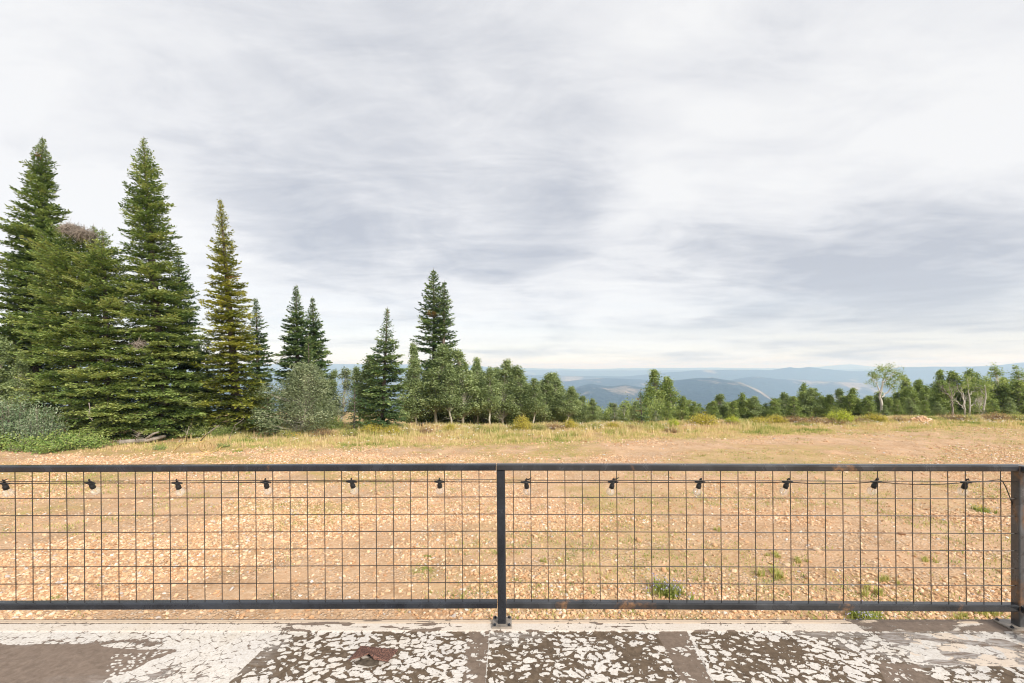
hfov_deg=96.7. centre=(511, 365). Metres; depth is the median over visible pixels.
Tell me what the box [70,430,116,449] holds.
leafy plant
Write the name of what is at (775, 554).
grass tuft
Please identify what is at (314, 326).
fir tree
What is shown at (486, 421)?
aspen tree
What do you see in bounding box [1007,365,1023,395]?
aspen tree
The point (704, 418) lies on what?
rabbitbrush
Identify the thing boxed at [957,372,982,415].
aspen tree
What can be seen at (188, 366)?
fir tree
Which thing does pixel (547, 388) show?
aspen tree
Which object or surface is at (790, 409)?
aspen tree
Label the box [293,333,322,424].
fir tree
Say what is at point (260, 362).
fir tree
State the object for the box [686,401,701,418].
aspen tree
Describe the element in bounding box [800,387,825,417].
aspen tree
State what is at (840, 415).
rabbitbrush
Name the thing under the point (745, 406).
aspen tree
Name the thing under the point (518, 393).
aspen tree
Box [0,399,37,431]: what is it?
silver shrub
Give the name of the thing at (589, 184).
sky
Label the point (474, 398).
aspen tree
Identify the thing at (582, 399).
aspen tree
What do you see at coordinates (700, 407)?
aspen tree
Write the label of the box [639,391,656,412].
aspen tree
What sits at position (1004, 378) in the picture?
aspen tree
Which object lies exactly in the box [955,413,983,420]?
meadow bush
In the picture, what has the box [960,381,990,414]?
aspen tree
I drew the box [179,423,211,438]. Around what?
undergrowth shrub
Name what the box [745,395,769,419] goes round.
aspen tree
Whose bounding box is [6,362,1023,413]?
hills
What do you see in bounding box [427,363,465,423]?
aspen tree
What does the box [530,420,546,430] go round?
meadow bush
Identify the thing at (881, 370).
aspen tree
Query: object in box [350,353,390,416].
aspen tree
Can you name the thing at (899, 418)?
dry bush
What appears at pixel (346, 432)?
meadow bush
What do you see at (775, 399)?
aspen tree
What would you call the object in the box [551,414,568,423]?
undergrowth shrub
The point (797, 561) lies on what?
grass tuft
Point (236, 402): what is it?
fir tree
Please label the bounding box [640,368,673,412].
aspen tree
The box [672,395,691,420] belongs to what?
aspen tree
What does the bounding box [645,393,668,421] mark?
undergrowth shrub
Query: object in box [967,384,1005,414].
aspen tree
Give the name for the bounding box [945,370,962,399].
aspen tree
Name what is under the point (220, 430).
undergrowth shrub
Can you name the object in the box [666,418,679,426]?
rabbitbrush
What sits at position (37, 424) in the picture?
silver shrub
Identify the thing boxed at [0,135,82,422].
fir tree
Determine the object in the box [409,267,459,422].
fir tree
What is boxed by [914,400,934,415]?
aspen tree
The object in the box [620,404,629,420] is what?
aspen tree
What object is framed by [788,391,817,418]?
aspen tree
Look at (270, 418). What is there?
tree
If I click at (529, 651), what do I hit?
deck
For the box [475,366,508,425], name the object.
aspen tree
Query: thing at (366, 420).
undergrowth shrub
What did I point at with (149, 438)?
fallen log
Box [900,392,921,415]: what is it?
aspen tree
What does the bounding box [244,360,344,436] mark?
willow bush
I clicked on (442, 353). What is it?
aspen tree
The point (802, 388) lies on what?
aspen tree
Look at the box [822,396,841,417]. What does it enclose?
aspen tree
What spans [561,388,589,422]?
aspen tree
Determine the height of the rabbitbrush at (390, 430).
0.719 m
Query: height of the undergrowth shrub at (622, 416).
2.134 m
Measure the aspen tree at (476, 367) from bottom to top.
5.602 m
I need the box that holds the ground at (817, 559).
[0,412,1023,618]
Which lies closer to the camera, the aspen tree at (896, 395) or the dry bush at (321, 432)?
the dry bush at (321, 432)
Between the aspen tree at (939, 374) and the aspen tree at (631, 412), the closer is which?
the aspen tree at (631, 412)
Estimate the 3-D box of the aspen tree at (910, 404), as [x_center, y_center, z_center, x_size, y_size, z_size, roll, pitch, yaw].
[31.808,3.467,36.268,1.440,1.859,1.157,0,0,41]
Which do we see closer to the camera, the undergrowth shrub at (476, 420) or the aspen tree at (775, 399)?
the undergrowth shrub at (476, 420)
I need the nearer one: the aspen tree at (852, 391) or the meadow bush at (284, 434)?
the meadow bush at (284, 434)
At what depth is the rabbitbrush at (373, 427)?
26.78 m
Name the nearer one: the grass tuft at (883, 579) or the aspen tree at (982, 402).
the grass tuft at (883, 579)
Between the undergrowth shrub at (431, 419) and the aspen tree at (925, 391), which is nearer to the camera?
the undergrowth shrub at (431, 419)
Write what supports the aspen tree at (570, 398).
on the ground at (817, 559)
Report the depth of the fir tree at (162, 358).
25.27 m
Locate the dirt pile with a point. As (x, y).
(921, 419)
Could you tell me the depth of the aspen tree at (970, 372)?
45.94 m
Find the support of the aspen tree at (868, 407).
on the ground at (817, 559)
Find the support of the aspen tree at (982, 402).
on the ground at (817, 559)
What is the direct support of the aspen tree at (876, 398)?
on the ground at (817, 559)
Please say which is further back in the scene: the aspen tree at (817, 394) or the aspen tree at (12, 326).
the aspen tree at (817, 394)
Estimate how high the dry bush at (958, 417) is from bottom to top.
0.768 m
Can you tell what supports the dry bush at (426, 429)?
on the ground at (817, 559)
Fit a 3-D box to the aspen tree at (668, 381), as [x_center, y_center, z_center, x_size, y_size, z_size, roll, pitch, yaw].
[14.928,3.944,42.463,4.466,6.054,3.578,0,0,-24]
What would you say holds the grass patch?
on the ground at (817, 559)
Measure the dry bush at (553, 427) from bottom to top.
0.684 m
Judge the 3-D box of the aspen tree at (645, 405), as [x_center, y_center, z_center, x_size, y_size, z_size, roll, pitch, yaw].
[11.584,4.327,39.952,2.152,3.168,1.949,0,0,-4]
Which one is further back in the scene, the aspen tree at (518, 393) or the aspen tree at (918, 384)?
the aspen tree at (918, 384)
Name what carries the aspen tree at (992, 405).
on the ground at (817, 559)
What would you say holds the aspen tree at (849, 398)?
on the ground at (817, 559)
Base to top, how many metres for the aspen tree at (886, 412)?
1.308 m
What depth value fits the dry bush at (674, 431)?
27.39 m
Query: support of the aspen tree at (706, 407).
on the ground at (817, 559)
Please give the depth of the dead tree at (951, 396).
38.49 m
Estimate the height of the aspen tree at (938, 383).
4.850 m
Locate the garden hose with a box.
[171,438,224,454]
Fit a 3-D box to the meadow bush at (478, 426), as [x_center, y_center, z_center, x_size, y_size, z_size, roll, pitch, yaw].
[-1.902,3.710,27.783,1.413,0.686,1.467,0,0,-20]
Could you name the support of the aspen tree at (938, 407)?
on the ground at (817, 559)
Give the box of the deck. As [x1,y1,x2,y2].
[0,619,1023,682]
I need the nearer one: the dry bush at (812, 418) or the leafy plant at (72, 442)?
the leafy plant at (72, 442)
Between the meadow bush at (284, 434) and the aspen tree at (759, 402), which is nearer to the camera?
the meadow bush at (284, 434)
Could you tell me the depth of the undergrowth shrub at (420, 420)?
35.79 m
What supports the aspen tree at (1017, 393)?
on the ground at (817, 559)
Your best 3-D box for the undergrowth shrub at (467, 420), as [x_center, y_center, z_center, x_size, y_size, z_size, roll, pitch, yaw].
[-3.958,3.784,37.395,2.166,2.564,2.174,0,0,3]
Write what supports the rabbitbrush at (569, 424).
on the ground at (817, 559)
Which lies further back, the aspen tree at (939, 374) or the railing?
the aspen tree at (939, 374)
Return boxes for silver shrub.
[0,387,62,446]
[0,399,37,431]
[8,394,71,443]
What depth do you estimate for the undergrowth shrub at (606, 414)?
36.19 m
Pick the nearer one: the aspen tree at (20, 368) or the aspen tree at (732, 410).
the aspen tree at (20, 368)
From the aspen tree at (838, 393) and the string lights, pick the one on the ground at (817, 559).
the aspen tree at (838, 393)
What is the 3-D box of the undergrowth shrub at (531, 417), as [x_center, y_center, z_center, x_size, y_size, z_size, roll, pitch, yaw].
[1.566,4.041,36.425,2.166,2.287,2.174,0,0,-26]
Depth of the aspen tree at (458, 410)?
35.73 m
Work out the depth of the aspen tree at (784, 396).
42.99 m
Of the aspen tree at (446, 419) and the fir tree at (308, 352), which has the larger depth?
the aspen tree at (446, 419)
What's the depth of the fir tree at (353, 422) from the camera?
26.96 m
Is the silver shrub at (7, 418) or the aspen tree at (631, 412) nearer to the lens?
the silver shrub at (7, 418)
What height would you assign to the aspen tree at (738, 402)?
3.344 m
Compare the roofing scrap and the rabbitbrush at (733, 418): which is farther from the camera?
the rabbitbrush at (733, 418)
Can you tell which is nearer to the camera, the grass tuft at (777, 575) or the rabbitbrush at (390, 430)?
the grass tuft at (777, 575)
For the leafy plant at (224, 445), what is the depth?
22.38 m
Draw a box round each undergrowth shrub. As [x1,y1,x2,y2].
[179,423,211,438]
[209,424,238,437]
[319,415,345,430]
[360,416,375,428]
[400,405,410,423]
[408,408,430,425]
[424,408,445,425]
[453,413,473,424]
[469,414,483,424]
[505,411,520,425]
[524,411,542,424]
[536,411,557,423]
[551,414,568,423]
[580,393,594,423]
[597,404,613,421]
[607,406,629,421]
[619,392,643,420]
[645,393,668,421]
[665,404,683,418]
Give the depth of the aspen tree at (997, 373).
43.06 m
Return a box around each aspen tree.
[0,318,50,408]
[0,337,35,413]
[0,348,38,413]
[322,369,341,418]
[328,366,361,422]
[346,366,371,420]
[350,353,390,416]
[397,342,424,422]
[397,357,433,424]
[414,343,464,422]
[418,360,437,424]
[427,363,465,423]
[433,360,454,423]
[440,348,485,423]
[442,378,468,422]
[465,357,486,423]
[467,368,483,423]
[472,371,500,424]
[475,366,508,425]
[483,358,518,423]
[483,366,511,422]
[502,365,532,417]
[502,377,523,416]
[521,376,547,422]
[535,372,560,422]
[544,371,564,422]
[552,386,582,420]
[560,384,566,398]
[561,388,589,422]
[578,395,591,422]
[585,398,604,422]
[610,403,622,421]
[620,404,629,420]
[628,401,640,419]
[638,397,649,421]
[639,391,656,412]
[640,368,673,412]
[652,410,661,421]
[658,401,677,420]
[660,376,681,409]
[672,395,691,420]
[684,399,692,415]
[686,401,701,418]
[697,402,704,414]
[702,402,710,414]
[705,401,722,419]
[707,394,735,419]
[720,401,740,419]
[729,399,741,416]
[737,392,748,417]
[738,398,757,419]
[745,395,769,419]
[750,400,766,418]
[762,402,769,416]
[764,398,785,416]
[764,401,784,418]
[776,392,795,416]
[783,396,808,418]
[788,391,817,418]
[796,381,808,412]
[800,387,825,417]
[800,395,823,417]
[813,387,825,412]
[819,394,837,416]
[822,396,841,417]
[834,388,851,412]
[838,393,860,415]
[845,388,859,413]
[853,398,861,410]
[855,397,874,416]
[857,395,878,416]
[861,402,876,415]
[865,363,908,414]
[873,391,885,412]
[874,405,890,415]
[883,397,901,415]
[886,399,907,416]
[890,392,906,410]
[896,386,918,410]
[898,377,915,398]
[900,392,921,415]
[902,399,922,415]
[912,379,923,397]
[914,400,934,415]
[917,384,934,411]
[920,379,956,414]
[926,382,962,416]
[930,369,946,396]
[930,401,947,414]
[931,392,962,415]
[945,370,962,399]
[949,383,963,412]
[953,382,970,411]
[956,367,978,398]
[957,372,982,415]
[959,394,983,415]
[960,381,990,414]
[965,382,996,413]
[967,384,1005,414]
[974,371,989,388]
[974,375,995,413]
[982,399,1001,415]
[986,362,1018,406]
[991,384,1012,413]
[998,376,1010,385]
[1000,380,1023,414]
[1000,397,1020,413]
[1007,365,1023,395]
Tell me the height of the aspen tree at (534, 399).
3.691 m
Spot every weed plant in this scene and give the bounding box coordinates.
[643,573,700,599]
[843,599,887,618]
[971,504,1001,513]
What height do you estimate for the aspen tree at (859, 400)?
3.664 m
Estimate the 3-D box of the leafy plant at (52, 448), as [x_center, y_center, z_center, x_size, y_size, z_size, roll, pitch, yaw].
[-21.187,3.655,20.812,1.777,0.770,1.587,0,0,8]
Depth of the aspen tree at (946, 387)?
41.20 m
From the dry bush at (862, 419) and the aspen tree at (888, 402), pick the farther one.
the aspen tree at (888, 402)
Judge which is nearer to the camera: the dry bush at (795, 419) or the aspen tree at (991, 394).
the dry bush at (795, 419)
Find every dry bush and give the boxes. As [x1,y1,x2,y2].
[314,427,335,435]
[416,426,433,433]
[544,421,565,429]
[665,426,681,432]
[783,414,812,423]
[799,414,835,423]
[822,417,852,424]
[851,417,876,422]
[890,415,907,421]
[936,413,970,420]
[977,411,1019,420]
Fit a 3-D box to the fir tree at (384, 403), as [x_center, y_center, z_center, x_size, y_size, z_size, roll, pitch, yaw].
[-7.962,0.304,28.229,3.542,7.989,3.384,0,0,0]
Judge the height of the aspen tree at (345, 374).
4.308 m
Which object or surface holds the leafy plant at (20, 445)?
on the ground at (817, 559)
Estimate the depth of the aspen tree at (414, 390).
32.68 m
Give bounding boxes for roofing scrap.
[348,646,397,665]
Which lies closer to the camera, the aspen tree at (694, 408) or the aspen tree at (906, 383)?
the aspen tree at (694, 408)
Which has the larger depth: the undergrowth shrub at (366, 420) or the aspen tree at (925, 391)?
the aspen tree at (925, 391)
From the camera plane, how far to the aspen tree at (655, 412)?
30.84 m
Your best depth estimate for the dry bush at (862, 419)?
31.56 m
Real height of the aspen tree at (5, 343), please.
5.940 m
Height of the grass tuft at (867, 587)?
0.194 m
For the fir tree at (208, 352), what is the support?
on the ground at (817, 559)
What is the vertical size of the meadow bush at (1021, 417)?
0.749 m
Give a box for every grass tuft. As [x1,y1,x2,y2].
[753,564,785,579]
[763,550,780,557]
[794,555,809,563]
[859,580,884,596]
[875,574,902,583]
[921,555,938,562]
[949,611,977,618]
[975,612,1010,618]
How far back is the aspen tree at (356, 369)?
33.55 m
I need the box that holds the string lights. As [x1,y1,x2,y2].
[0,477,1012,504]
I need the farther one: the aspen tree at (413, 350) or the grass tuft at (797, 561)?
the aspen tree at (413, 350)
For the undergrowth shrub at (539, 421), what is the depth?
35.57 m
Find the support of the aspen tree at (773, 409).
on the ground at (817, 559)
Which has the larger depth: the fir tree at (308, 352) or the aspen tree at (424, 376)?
the aspen tree at (424, 376)
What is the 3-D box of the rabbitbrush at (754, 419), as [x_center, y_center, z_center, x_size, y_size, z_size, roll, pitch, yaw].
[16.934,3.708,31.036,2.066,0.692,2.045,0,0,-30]
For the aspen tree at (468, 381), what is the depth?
31.86 m
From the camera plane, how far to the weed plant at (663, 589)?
7.96 m
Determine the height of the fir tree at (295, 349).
10.073 m
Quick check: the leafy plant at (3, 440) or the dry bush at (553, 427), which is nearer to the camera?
the leafy plant at (3, 440)
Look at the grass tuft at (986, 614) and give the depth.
7.27 m
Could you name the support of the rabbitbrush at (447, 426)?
on the ground at (817, 559)
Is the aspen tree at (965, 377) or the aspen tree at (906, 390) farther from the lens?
the aspen tree at (906, 390)
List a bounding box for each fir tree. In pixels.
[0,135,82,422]
[3,221,168,442]
[87,136,220,439]
[166,255,211,426]
[188,199,278,437]
[191,336,225,425]
[240,298,275,420]
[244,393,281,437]
[269,286,325,424]
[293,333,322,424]
[298,295,337,417]
[346,384,362,431]
[356,306,411,433]
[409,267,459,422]
[632,389,648,424]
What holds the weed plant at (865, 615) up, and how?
on the ground at (817, 559)
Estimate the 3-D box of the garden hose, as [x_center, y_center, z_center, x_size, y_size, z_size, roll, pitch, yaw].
[-15.172,3.943,22.120,2.107,0.188,4.375,0,0,-33]
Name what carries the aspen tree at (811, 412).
on the ground at (817, 559)
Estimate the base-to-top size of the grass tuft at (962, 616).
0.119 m
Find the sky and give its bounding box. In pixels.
[0,0,1023,368]
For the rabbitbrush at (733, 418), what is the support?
on the ground at (817, 559)
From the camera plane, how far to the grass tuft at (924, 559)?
9.34 m
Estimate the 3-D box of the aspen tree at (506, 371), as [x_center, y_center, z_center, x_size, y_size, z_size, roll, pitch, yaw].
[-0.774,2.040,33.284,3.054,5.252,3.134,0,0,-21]
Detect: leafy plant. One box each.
[0,428,23,450]
[2,430,51,452]
[24,437,69,454]
[28,427,81,452]
[52,428,89,449]
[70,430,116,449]
[150,444,166,449]
[214,441,231,447]
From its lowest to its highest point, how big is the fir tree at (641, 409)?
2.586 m
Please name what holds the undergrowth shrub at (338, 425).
on the ground at (817, 559)
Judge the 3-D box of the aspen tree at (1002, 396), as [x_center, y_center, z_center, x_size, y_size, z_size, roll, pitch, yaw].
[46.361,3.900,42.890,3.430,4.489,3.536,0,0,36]
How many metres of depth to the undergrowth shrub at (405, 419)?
37.45 m
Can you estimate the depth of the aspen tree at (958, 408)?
44.31 m
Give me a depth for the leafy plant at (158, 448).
21.94 m
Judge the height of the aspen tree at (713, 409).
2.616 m
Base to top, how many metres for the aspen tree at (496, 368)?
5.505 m
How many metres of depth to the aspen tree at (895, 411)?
36.37 m
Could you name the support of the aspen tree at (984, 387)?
on the ground at (817, 559)
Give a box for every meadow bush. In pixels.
[274,427,295,436]
[340,426,361,436]
[472,423,488,431]
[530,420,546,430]
[586,421,601,428]
[927,415,945,420]
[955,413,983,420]
[1006,412,1023,420]
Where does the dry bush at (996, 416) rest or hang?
on the ground at (817, 559)
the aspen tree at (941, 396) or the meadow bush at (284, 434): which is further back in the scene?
the aspen tree at (941, 396)
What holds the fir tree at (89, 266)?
on the ground at (817, 559)
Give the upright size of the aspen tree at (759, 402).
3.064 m
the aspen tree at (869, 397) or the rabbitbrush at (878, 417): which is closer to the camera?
the rabbitbrush at (878, 417)
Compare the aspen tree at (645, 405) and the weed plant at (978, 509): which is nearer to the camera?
the weed plant at (978, 509)
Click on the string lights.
(5, 485)
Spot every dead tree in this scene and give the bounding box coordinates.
[939,376,965,414]
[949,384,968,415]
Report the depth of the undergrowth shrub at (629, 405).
37.59 m
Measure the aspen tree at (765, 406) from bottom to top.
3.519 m
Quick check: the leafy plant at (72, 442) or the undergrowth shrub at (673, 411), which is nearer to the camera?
the leafy plant at (72, 442)
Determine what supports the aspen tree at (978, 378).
on the ground at (817, 559)
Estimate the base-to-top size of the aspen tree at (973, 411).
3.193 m
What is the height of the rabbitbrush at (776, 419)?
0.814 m
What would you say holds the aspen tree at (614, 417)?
on the ground at (817, 559)
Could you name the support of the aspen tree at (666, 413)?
on the ground at (817, 559)
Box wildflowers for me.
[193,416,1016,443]
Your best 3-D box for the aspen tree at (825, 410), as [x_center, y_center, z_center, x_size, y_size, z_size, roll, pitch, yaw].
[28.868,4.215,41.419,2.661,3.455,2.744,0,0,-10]
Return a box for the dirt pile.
[909,416,932,422]
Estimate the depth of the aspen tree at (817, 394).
42.17 m
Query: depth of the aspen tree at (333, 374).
33.09 m
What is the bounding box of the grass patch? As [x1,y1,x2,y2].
[412,562,444,575]
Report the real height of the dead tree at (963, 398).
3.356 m
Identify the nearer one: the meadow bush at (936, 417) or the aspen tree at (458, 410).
the meadow bush at (936, 417)
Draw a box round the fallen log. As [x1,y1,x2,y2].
[115,431,165,444]
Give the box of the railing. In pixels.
[0,463,1023,630]
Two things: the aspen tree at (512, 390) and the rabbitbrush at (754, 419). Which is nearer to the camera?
the rabbitbrush at (754, 419)
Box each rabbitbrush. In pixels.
[358,422,384,433]
[384,425,401,433]
[442,423,455,431]
[512,413,533,430]
[563,417,577,428]
[605,422,620,427]
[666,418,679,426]
[686,412,721,425]
[722,414,738,424]
[749,416,771,424]
[764,414,789,423]
[823,407,857,423]
[861,412,888,422]
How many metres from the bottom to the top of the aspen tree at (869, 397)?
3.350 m
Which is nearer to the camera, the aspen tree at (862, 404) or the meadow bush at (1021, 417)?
the meadow bush at (1021, 417)
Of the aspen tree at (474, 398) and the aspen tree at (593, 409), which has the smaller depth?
the aspen tree at (593, 409)
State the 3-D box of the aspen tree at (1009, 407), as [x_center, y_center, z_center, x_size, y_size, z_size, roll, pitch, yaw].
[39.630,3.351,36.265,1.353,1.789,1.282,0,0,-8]
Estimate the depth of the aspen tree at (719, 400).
39.78 m
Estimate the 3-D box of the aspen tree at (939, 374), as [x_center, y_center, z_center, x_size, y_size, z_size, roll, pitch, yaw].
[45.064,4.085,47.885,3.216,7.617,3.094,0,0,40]
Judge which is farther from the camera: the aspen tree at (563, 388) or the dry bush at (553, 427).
the aspen tree at (563, 388)
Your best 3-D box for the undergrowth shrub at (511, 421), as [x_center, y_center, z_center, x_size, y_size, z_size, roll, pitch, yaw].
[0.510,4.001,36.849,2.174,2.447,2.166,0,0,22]
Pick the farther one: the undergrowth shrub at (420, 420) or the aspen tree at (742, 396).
the aspen tree at (742, 396)
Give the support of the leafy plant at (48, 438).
on the ground at (817, 559)
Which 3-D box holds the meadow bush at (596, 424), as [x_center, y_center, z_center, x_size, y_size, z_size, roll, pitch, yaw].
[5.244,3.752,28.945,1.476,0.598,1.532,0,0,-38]
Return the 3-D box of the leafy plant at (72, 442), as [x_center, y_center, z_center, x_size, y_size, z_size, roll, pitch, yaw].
[-20.910,3.524,21.705,1.854,1.139,1.655,0,0,17]
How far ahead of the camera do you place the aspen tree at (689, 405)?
41.18 m
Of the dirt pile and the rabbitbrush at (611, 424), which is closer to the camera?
the rabbitbrush at (611, 424)
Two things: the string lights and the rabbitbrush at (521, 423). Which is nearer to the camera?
the string lights
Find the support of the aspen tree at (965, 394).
on the ground at (817, 559)
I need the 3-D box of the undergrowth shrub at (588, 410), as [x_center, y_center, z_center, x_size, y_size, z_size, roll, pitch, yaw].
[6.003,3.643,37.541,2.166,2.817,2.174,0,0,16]
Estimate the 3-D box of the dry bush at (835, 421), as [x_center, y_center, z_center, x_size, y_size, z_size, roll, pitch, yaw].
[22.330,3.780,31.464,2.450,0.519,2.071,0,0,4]
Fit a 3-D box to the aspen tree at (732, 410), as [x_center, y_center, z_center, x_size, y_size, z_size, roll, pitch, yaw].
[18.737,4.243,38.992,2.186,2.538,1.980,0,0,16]
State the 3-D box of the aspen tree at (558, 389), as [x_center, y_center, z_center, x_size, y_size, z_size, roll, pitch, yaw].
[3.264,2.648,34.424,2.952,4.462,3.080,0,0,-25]
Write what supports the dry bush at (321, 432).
on the ground at (817, 559)

